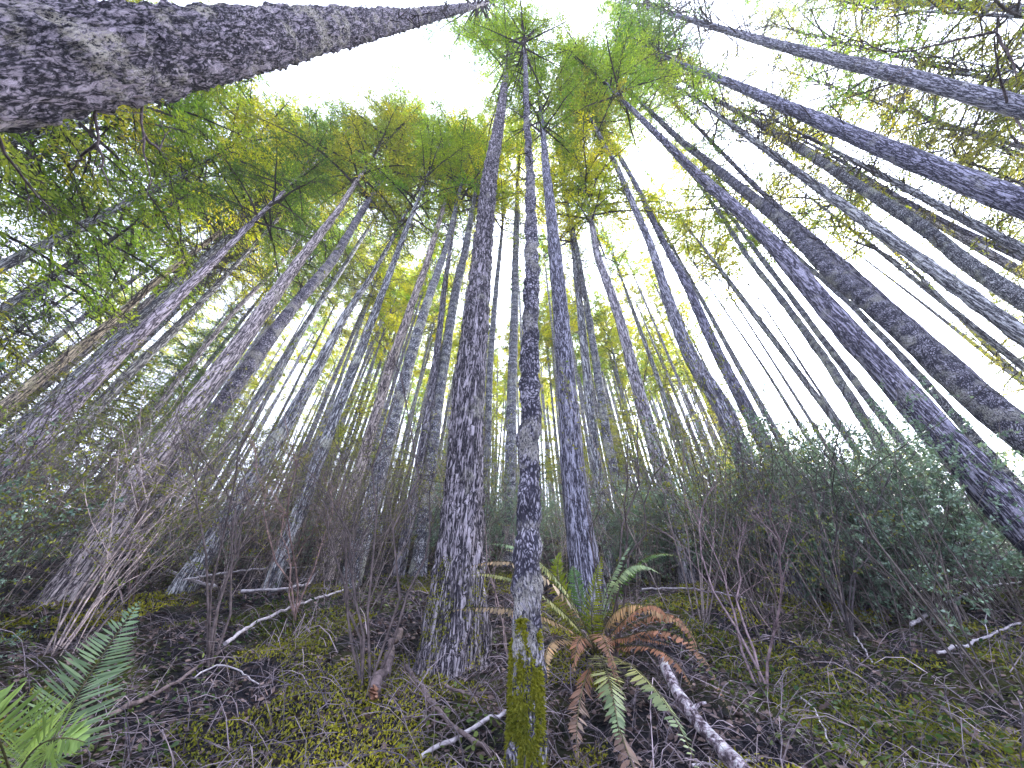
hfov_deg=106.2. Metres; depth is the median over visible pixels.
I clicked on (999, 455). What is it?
conifer tree
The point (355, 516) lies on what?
bare shrub
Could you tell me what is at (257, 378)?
conifer tree
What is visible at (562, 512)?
evergreen bush
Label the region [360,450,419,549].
bare shrub
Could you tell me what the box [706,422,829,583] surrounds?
evergreen bush
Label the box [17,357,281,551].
bare shrub
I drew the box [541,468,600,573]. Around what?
bare shrub
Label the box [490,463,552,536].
bare shrub
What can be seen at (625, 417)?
hemlock sapling
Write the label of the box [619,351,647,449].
conifer tree
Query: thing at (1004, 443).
conifer tree
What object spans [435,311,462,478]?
conifer tree
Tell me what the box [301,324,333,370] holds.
conifer tree
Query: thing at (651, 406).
conifer tree
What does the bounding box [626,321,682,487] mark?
conifer tree
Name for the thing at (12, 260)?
hemlock tree
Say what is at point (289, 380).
conifer tree
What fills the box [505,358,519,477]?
conifer tree
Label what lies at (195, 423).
hemlock sapling
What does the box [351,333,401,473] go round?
conifer tree
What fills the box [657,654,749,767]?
fallen log
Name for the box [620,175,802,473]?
hemlock tree
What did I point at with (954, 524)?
evergreen bush
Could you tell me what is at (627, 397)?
conifer tree
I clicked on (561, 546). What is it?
bare shrub
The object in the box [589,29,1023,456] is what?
conifer tree
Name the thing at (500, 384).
conifer tree
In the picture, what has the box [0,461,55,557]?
evergreen bush
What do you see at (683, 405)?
conifer tree
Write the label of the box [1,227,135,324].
conifer tree
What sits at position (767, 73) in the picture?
conifer tree
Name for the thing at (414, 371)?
conifer tree
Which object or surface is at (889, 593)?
evergreen bush
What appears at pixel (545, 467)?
conifer tree
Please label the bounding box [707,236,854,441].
conifer tree
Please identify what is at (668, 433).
conifer tree
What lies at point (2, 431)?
bare shrub
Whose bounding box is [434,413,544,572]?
bare shrub
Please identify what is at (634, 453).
bare shrub
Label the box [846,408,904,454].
conifer tree
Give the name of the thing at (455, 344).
conifer tree
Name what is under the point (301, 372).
conifer tree
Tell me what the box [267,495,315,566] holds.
evergreen bush
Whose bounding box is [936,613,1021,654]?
fallen branch
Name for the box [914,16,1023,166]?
hemlock tree
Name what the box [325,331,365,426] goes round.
conifer tree
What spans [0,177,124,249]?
conifer tree
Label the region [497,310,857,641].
bare shrub
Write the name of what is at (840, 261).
conifer tree
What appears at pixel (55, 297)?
conifer tree
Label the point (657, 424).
hemlock sapling
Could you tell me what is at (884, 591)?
evergreen bush
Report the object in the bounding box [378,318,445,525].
conifer tree
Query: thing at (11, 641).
evergreen bush
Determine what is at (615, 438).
hemlock sapling
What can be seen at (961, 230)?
conifer tree
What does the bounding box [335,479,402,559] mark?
bare shrub
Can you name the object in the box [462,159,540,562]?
conifer tree
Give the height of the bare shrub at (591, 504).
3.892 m
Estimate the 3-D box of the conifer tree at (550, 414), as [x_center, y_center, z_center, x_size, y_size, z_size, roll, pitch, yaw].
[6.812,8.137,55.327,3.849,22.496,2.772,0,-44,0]
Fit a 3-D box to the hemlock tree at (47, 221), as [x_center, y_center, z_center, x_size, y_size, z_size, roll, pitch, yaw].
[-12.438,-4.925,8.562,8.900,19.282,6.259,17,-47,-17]
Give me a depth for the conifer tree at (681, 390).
48.07 m
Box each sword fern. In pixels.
[0,601,140,767]
[441,541,732,767]
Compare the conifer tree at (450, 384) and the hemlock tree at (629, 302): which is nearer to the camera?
the hemlock tree at (629, 302)
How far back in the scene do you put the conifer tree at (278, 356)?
57.45 m
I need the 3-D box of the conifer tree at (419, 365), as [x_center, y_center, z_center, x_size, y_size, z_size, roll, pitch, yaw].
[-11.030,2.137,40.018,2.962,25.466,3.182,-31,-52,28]
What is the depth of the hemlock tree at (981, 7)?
13.29 m
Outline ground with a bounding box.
[0,511,1023,767]
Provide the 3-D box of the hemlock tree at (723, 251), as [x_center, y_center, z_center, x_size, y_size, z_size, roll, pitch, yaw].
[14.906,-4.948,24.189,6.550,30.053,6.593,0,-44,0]
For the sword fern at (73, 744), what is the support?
on the ground
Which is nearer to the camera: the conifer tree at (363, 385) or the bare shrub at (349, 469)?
the bare shrub at (349, 469)
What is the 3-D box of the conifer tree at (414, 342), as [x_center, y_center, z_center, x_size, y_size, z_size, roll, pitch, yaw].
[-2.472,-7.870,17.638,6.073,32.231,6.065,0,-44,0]
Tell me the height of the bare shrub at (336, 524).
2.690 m
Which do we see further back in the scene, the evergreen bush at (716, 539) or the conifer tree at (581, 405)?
the conifer tree at (581, 405)
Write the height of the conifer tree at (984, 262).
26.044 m
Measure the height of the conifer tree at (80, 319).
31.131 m
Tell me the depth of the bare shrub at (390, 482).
12.40 m
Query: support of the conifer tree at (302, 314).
on the ground
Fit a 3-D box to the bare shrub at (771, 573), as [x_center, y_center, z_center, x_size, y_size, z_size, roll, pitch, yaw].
[2.503,0.847,5.318,2.885,4.803,2.580,9,-45,-9]
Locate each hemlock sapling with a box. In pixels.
[0,319,81,422]
[0,335,111,498]
[0,342,162,513]
[0,349,166,538]
[31,351,201,554]
[113,375,229,510]
[179,402,243,495]
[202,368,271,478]
[226,424,298,500]
[229,416,282,495]
[269,392,344,522]
[284,373,384,514]
[340,405,411,502]
[390,430,416,489]
[484,407,504,489]
[490,445,519,512]
[517,412,561,504]
[541,432,560,508]
[554,416,603,478]
[582,421,620,483]
[588,404,640,494]
[614,399,648,476]
[643,413,684,485]
[678,430,719,489]
[688,366,812,495]
[943,314,1023,471]
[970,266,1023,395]
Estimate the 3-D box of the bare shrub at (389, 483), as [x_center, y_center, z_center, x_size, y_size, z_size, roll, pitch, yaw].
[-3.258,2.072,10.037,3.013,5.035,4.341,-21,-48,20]
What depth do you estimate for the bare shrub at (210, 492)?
11.09 m
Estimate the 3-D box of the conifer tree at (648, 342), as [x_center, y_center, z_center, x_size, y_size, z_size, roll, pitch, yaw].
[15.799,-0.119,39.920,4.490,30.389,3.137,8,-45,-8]
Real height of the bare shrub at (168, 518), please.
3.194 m
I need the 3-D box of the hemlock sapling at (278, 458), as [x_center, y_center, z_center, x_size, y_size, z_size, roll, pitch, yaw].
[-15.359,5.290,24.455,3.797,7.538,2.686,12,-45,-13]
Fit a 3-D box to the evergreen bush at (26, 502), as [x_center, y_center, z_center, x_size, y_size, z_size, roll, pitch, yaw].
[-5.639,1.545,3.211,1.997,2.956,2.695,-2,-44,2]
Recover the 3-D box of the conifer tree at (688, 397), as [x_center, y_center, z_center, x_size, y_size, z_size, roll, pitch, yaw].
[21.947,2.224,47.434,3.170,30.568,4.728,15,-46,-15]
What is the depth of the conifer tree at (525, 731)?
2.84 m
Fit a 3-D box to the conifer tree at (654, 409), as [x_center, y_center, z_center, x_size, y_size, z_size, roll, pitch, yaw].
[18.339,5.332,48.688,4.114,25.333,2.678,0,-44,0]
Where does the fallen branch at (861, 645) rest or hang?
on the ground
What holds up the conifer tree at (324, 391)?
on the ground
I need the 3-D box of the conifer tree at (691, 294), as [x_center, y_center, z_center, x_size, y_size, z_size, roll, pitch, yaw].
[5.308,-9.534,17.030,7.044,33.516,5.009,17,-47,-17]
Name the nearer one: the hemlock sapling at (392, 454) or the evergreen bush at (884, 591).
the evergreen bush at (884, 591)
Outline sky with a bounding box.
[0,0,1023,512]
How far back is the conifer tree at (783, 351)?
19.13 m
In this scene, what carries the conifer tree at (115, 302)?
on the ground
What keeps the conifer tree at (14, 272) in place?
on the ground
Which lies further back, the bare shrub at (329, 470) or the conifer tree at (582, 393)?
the conifer tree at (582, 393)
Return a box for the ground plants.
[0,551,1023,767]
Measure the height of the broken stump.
0.669 m
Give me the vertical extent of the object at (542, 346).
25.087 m
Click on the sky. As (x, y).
(337, 72)
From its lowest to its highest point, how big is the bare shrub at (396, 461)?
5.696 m
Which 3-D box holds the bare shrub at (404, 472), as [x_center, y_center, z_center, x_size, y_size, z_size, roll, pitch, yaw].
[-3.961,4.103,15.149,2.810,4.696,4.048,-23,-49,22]
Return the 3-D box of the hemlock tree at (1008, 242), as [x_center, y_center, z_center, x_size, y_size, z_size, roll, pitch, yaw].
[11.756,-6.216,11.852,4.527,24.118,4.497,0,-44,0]
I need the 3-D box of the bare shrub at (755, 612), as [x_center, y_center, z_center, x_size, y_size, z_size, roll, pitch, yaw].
[3.049,1.076,6.219,3.755,5.785,4.486,26,-50,-24]
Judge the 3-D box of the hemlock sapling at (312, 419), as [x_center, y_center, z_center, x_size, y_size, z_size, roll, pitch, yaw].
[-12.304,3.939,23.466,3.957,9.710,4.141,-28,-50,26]
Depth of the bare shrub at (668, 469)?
12.05 m
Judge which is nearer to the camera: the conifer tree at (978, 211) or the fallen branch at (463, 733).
the fallen branch at (463, 733)
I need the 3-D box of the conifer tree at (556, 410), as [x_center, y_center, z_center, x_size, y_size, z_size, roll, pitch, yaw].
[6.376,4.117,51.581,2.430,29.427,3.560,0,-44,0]
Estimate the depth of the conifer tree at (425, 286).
29.87 m
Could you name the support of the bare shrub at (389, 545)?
on the ground
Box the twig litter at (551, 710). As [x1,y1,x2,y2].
[0,529,1023,767]
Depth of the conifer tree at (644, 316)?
35.35 m
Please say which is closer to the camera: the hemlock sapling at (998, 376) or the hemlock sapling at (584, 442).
the hemlock sapling at (998, 376)
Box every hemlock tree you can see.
[0,0,243,375]
[0,0,272,332]
[0,76,310,300]
[0,91,229,452]
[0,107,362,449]
[0,113,272,391]
[0,225,160,422]
[52,298,247,537]
[67,178,322,368]
[76,201,365,541]
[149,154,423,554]
[198,214,381,526]
[260,115,478,591]
[285,231,411,518]
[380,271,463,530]
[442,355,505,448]
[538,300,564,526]
[579,208,703,494]
[580,296,644,495]
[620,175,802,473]
[632,312,725,472]
[653,53,1023,348]
[654,279,736,402]
[668,208,840,434]
[708,176,840,326]
[730,69,1023,314]
[758,147,1023,383]
[770,2,1023,183]
[825,0,1023,142]
[831,22,1023,247]
[839,0,1023,65]
[913,117,1023,285]
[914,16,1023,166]
[981,290,1023,369]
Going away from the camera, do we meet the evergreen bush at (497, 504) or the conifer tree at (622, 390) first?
the evergreen bush at (497, 504)
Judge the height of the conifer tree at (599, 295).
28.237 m
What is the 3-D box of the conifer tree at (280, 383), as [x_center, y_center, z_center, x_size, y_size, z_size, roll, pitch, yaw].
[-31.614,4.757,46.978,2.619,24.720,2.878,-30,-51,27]
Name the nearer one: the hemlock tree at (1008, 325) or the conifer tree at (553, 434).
the hemlock tree at (1008, 325)
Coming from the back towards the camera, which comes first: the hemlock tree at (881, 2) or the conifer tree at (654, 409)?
the conifer tree at (654, 409)
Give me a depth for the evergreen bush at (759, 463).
8.83 m
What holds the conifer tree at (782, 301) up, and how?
on the ground
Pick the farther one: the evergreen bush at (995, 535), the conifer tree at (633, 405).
the conifer tree at (633, 405)
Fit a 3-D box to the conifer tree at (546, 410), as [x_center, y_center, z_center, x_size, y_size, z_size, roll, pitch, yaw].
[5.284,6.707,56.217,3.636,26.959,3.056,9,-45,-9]
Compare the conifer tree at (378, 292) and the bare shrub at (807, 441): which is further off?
the conifer tree at (378, 292)
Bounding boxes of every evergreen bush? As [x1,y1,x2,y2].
[0,361,133,565]
[0,459,83,585]
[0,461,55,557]
[0,474,98,577]
[0,580,48,672]
[61,505,169,564]
[114,469,217,568]
[140,489,274,569]
[242,486,293,543]
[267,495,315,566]
[308,484,365,539]
[392,473,442,558]
[427,442,505,559]
[484,437,561,573]
[485,462,519,561]
[489,472,502,543]
[539,475,564,548]
[541,470,594,551]
[542,486,612,535]
[556,443,731,587]
[588,482,659,557]
[589,464,699,570]
[594,500,676,584]
[602,455,752,584]
[614,494,700,583]
[628,381,882,606]
[650,498,723,572]
[654,445,767,585]
[655,461,765,577]
[663,471,733,576]
[668,442,797,590]
[701,426,900,611]
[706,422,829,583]
[708,458,811,581]
[709,385,934,596]
[716,497,782,593]
[719,431,822,570]
[727,374,1023,623]
[731,375,1023,635]
[747,414,1023,606]
[750,468,954,619]
[784,421,1014,626]
[793,390,1023,626]
[794,416,855,589]
[818,418,1023,590]
[829,524,1020,605]
[836,449,1002,600]
[933,470,1023,561]
[956,474,1023,566]
[979,445,1023,476]
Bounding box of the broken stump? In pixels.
[368,628,402,700]
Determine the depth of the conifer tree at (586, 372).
12.88 m
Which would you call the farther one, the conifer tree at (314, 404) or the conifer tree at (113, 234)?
the conifer tree at (314, 404)
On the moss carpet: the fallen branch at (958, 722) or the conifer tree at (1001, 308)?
the fallen branch at (958, 722)
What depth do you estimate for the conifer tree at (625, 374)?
42.77 m
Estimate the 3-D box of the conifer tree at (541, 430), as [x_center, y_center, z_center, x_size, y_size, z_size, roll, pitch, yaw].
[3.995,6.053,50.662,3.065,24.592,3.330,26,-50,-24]
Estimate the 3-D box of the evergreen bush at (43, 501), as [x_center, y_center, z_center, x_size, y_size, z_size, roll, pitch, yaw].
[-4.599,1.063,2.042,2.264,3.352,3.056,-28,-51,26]
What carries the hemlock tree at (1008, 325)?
on the ground
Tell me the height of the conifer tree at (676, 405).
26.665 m
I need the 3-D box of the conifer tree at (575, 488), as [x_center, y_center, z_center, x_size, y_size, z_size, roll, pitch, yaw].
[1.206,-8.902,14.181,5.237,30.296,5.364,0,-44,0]
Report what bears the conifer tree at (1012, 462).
on the ground
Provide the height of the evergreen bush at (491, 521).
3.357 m
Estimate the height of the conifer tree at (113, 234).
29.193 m
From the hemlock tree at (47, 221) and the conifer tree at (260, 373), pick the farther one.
the conifer tree at (260, 373)
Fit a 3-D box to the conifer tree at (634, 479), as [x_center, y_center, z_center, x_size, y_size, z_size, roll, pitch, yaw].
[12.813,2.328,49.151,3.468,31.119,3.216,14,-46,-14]
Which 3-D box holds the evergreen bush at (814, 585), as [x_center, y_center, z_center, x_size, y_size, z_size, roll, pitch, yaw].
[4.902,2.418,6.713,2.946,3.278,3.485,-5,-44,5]
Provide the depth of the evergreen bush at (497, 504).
13.88 m
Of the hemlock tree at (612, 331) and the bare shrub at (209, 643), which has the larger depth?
the hemlock tree at (612, 331)
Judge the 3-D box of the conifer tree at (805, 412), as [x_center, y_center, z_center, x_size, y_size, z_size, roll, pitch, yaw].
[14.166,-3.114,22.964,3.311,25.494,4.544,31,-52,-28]
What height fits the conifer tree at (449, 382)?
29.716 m
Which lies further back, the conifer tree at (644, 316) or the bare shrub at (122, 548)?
the conifer tree at (644, 316)
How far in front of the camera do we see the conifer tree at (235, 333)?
37.88 m
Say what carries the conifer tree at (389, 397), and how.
on the ground
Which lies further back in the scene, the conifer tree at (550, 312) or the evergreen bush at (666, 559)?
the conifer tree at (550, 312)
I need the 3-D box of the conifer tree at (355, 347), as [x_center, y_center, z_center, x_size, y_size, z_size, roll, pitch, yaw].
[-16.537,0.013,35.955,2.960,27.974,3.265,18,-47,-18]
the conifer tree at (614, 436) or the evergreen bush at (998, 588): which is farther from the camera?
the conifer tree at (614, 436)
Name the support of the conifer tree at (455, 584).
on the ground
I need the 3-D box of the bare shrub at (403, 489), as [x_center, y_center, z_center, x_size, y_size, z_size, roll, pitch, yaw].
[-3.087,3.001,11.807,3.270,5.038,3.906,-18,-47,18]
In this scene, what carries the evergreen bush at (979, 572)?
on the ground
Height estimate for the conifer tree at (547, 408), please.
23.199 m
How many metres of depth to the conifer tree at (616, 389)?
42.58 m
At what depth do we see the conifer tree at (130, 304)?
13.19 m
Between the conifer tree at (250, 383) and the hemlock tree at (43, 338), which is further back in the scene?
the conifer tree at (250, 383)
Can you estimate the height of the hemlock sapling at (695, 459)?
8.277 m
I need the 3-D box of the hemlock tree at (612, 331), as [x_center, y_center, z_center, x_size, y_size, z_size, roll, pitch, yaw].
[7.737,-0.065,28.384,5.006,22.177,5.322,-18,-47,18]
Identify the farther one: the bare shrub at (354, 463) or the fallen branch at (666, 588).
the bare shrub at (354, 463)
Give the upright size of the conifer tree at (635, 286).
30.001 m
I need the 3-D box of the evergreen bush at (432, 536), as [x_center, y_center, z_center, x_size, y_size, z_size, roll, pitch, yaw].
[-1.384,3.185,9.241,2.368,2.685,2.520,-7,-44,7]
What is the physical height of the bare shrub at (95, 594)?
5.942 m
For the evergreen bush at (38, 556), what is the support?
on the ground
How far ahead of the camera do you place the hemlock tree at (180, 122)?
10.58 m
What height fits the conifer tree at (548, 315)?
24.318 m
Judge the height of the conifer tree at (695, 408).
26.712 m
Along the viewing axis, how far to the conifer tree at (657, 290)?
36.08 m
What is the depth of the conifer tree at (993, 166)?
27.49 m
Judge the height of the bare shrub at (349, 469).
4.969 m
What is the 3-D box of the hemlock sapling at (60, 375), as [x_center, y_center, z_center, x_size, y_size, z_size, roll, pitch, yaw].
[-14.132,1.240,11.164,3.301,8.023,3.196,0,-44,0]
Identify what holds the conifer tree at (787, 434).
on the ground
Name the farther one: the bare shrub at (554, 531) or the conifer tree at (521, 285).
the conifer tree at (521, 285)
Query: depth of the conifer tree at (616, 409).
53.52 m
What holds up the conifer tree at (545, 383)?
on the ground
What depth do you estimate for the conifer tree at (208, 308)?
40.67 m
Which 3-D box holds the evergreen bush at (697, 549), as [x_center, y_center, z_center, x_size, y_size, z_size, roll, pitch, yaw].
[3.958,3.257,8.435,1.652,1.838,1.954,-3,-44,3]
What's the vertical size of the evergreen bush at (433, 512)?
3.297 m
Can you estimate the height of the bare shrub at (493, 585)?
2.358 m
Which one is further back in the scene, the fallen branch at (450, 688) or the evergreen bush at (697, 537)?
the evergreen bush at (697, 537)
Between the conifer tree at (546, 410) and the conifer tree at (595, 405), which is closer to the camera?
the conifer tree at (595, 405)
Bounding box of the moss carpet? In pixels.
[0,571,1023,767]
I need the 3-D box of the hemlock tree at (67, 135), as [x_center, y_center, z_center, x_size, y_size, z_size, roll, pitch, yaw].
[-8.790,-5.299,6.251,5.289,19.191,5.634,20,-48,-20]
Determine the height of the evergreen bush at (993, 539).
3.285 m
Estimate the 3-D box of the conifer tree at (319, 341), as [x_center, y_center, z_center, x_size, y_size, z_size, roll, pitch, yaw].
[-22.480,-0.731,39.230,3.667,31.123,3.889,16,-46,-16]
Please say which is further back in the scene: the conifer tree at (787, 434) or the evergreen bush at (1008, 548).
the conifer tree at (787, 434)
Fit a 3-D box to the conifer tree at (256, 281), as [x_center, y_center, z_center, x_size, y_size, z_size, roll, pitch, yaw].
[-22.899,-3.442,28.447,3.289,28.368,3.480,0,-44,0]
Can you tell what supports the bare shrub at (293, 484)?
on the ground
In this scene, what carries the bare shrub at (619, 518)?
on the ground
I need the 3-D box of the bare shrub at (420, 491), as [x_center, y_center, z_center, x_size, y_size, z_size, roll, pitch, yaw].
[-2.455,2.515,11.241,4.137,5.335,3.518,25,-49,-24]
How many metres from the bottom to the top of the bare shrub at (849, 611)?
4.869 m
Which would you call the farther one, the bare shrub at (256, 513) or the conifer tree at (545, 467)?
the conifer tree at (545, 467)
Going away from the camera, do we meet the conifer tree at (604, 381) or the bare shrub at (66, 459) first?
the bare shrub at (66, 459)
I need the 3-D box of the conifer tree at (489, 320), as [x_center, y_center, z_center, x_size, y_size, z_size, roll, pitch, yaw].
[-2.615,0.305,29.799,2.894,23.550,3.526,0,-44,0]
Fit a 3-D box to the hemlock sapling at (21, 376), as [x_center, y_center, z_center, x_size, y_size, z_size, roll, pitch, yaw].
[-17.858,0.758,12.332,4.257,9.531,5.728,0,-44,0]
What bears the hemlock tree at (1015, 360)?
on the ground
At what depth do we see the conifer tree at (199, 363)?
45.04 m
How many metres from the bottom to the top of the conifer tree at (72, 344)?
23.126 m
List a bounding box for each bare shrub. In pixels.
[0,154,212,613]
[0,249,386,655]
[0,270,263,581]
[0,295,235,584]
[0,297,129,467]
[0,310,168,578]
[0,325,338,655]
[0,336,306,602]
[0,337,232,587]
[0,342,98,591]
[0,356,345,598]
[0,357,248,612]
[0,398,148,594]
[0,398,172,506]
[0,420,237,609]
[2,376,193,603]
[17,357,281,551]
[22,358,284,585]
[38,414,274,619]
[43,377,270,565]
[77,362,332,575]
[77,392,233,588]
[84,336,334,667]
[100,394,388,593]
[108,401,300,592]
[130,436,279,582]
[163,401,385,579]
[166,466,246,569]
[168,431,261,558]
[181,458,335,574]
[182,450,259,557]
[185,391,371,620]
[189,440,334,599]
[189,455,323,562]
[190,385,413,572]
[191,395,420,586]
[191,472,323,579]
[193,379,372,566]
[200,410,345,563]
[205,445,302,569]
[216,406,389,594]
[237,423,343,550]
[239,329,551,588]
[242,403,379,561]
[256,366,406,614]
[259,425,423,590]
[264,425,406,581]
[272,250,493,689]
[272,382,418,559]
[282,426,517,609]
[283,455,438,582]
[291,433,411,591]
[312,375,443,602]
[316,409,416,538]
[324,385,444,566]
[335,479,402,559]
[336,402,419,506]
[342,417,441,538]
[358,429,446,568]
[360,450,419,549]
[363,426,446,554]
[382,389,515,570]
[383,387,504,546]
[386,419,443,537]
[386,428,509,558]
[394,418,499,548]
[399,359,569,598]
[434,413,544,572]
[437,443,559,538]
[462,477,515,658]
[485,430,594,587]
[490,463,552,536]
[491,434,554,498]
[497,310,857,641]
[501,415,710,603]
[540,292,704,662]
[541,412,645,568]
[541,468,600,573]
[542,443,637,571]
[543,401,714,546]
[554,409,684,577]
[559,421,692,586]
[584,236,831,635]
[590,471,686,566]
[593,315,845,650]
[597,307,933,606]
[601,400,712,551]
[641,435,832,690]
[659,390,763,558]
[661,334,915,631]
[669,377,974,677]
[680,330,987,642]
[682,390,783,479]
[685,295,1023,703]
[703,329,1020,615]
[733,352,890,587]
[741,387,888,482]
[764,390,928,635]
[777,403,1017,638]
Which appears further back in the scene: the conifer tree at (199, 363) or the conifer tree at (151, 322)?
the conifer tree at (199, 363)
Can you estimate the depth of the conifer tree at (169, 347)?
47.94 m
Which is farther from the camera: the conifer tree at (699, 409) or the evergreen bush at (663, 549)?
the conifer tree at (699, 409)
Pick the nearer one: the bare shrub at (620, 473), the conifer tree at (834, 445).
the bare shrub at (620, 473)
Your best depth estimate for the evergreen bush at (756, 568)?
6.77 m
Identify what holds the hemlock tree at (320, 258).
on the ground
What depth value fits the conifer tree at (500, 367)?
45.89 m
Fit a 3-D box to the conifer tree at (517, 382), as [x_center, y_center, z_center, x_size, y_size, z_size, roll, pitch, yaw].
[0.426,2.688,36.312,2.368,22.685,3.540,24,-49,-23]
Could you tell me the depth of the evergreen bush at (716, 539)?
7.61 m
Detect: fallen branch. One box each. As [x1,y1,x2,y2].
[84,644,228,728]
[166,569,216,586]
[182,561,316,580]
[195,664,258,684]
[223,584,348,645]
[241,569,324,592]
[386,650,492,765]
[421,709,506,757]
[446,662,566,712]
[642,587,798,608]
[691,759,755,766]
[800,697,832,745]
[848,618,872,662]
[902,682,1009,764]
[910,550,1021,628]
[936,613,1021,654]
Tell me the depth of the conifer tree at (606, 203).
16.27 m
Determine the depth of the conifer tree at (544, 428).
48.73 m
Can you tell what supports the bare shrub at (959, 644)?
on the ground
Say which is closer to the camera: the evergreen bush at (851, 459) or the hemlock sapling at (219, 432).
the evergreen bush at (851, 459)
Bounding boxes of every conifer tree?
[0,0,521,231]
[0,86,377,419]
[0,106,369,508]
[0,131,355,524]
[0,151,284,383]
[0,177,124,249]
[0,180,309,426]
[0,262,33,294]
[0,270,89,333]
[0,298,73,354]
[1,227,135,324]
[4,264,127,359]
[4,271,152,386]
[5,217,159,317]
[9,321,188,519]
[13,283,144,390]
[28,83,461,606]
[41,299,242,527]
[45,152,370,554]
[61,200,151,283]
[65,315,213,477]
[66,285,150,340]
[68,244,297,537]
[68,324,214,492]
[82,313,204,435]
[89,219,289,397]
[89,252,276,488]
[92,64,444,595]
[112,334,234,491]
[147,324,234,429]
[156,268,319,517]
[156,277,236,354]
[161,262,220,327]
[164,129,462,594]
[171,327,288,500]
[200,288,292,416]
[204,267,338,498]
[204,341,282,463]
[207,356,293,487]
[208,303,330,520]
[215,285,303,397]
[218,312,252,356]
[220,362,299,498]
[223,318,301,441]
[224,295,341,483]
[225,355,270,414]
[232,355,273,413]
[245,258,317,357]
[246,381,316,512]
[253,362,312,460]
[258,343,337,512]
[260,318,332,449]
[261,358,339,508]
[265,312,352,482]
[267,341,292,374]
[268,330,306,365]
[269,249,368,434]
[272,239,396,522]
[274,341,347,495]
[279,323,353,496]
[284,311,366,507]
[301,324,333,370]
[306,298,403,517]
[308,316,390,516]
[312,290,388,519]
[315,90,514,580]
[317,267,410,525]
[321,273,411,526]
[322,324,392,505]
[325,254,416,460]
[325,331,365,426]
[329,338,392,524]
[330,259,419,524]
[339,103,521,589]
[344,266,399,408]
[348,355,377,405]
[351,248,443,524]
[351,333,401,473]
[352,254,406,354]
[359,316,418,515]
[377,328,426,520]
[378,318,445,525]
[384,256,430,402]
[389,245,451,315]
[390,125,524,577]
[391,294,439,526]
[395,299,457,531]
[395,353,421,411]
[398,337,451,526]
[401,382,421,433]
[402,378,419,432]
[403,346,432,407]
[404,375,427,463]
[406,367,430,477]
[407,124,537,576]
[412,0,583,679]
[413,246,467,535]
[434,299,464,534]
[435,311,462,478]
[436,247,471,536]
[437,351,455,493]
[444,347,457,416]
[444,353,454,461]
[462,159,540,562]
[474,0,577,767]
[482,34,610,615]
[485,110,569,567]
[485,301,505,379]
[487,303,497,354]
[491,353,506,493]
[492,399,505,467]
[493,333,507,510]
[493,351,507,484]
[496,303,522,376]
[497,391,506,509]
[498,319,520,383]
[498,385,519,423]
[499,369,507,499]
[503,348,520,509]
[504,146,644,576]
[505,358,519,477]
[508,265,524,343]
[517,349,545,525]
[519,110,699,584]
[525,122,621,576]
[537,33,821,603]
[537,228,557,387]
[538,271,557,404]
[538,292,554,393]
[538,347,552,517]
[538,352,556,515]
[539,342,577,381]
[539,367,549,502]
[540,278,577,337]
[540,381,561,515]
[541,294,580,371]
[542,368,555,490]
[542,408,547,504]
[545,355,558,418]
[546,0,1023,556]
[547,387,560,504]
[548,60,845,588]
[548,351,559,448]
[548,395,558,428]
[553,347,596,519]
[563,264,613,510]
[566,288,595,501]
[567,286,587,425]
[569,305,609,471]
[570,290,618,519]
[575,299,629,488]
[575,352,590,502]
[577,348,622,475]
[584,273,649,482]
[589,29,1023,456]
[589,324,631,487]
[590,363,624,484]
[591,324,628,472]
[595,328,639,502]
[597,0,1023,162]
[599,321,641,470]
[601,357,637,501]
[604,0,1023,220]
[604,343,645,491]
[605,322,645,440]
[605,369,636,478]
[605,373,635,472]
[607,299,673,486]
[608,351,656,488]
[608,370,635,421]
[610,277,636,352]
[614,239,732,501]
[614,374,646,462]
[615,267,711,481]
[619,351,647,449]
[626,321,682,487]
[629,300,686,447]
[631,334,678,456]
[632,340,673,474]
[633,323,699,507]
[634,48,1015,406]
[635,167,869,466]
[636,22,1023,311]
[636,249,731,455]
[637,362,672,461]
[638,359,677,481]
[639,316,702,484]
[641,279,739,492]
[645,272,744,495]
[645,310,719,483]
[649,380,686,488]
[653,126,974,563]
[655,354,701,472]
[658,327,718,463]
[661,350,715,471]
[661,359,696,438]
[664,150,1003,559]
[666,339,713,455]
[668,232,829,471]
[671,377,702,465]
[672,339,726,468]
[685,152,1023,487]
[690,237,837,461]
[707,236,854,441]
[717,70,1023,262]
[736,0,1023,118]
[741,0,1023,212]
[743,1,1023,238]
[755,115,1023,280]
[762,185,1023,386]
[773,419,806,453]
[791,163,1023,395]
[800,420,840,462]
[815,420,863,473]
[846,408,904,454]
[924,240,1018,300]
[945,413,1023,482]
[947,151,1023,181]
[950,192,1023,257]
[970,299,1023,336]
[979,423,1021,464]
[985,441,1023,477]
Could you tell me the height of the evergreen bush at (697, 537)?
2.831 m
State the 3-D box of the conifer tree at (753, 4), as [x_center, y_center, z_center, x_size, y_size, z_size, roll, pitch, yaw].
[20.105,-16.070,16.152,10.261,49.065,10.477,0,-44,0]
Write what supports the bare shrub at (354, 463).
on the ground
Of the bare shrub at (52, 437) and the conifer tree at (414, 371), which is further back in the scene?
the conifer tree at (414, 371)
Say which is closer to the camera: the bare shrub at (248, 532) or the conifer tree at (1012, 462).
the bare shrub at (248, 532)
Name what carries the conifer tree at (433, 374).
on the ground
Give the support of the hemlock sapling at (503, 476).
on the ground
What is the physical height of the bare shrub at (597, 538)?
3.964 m

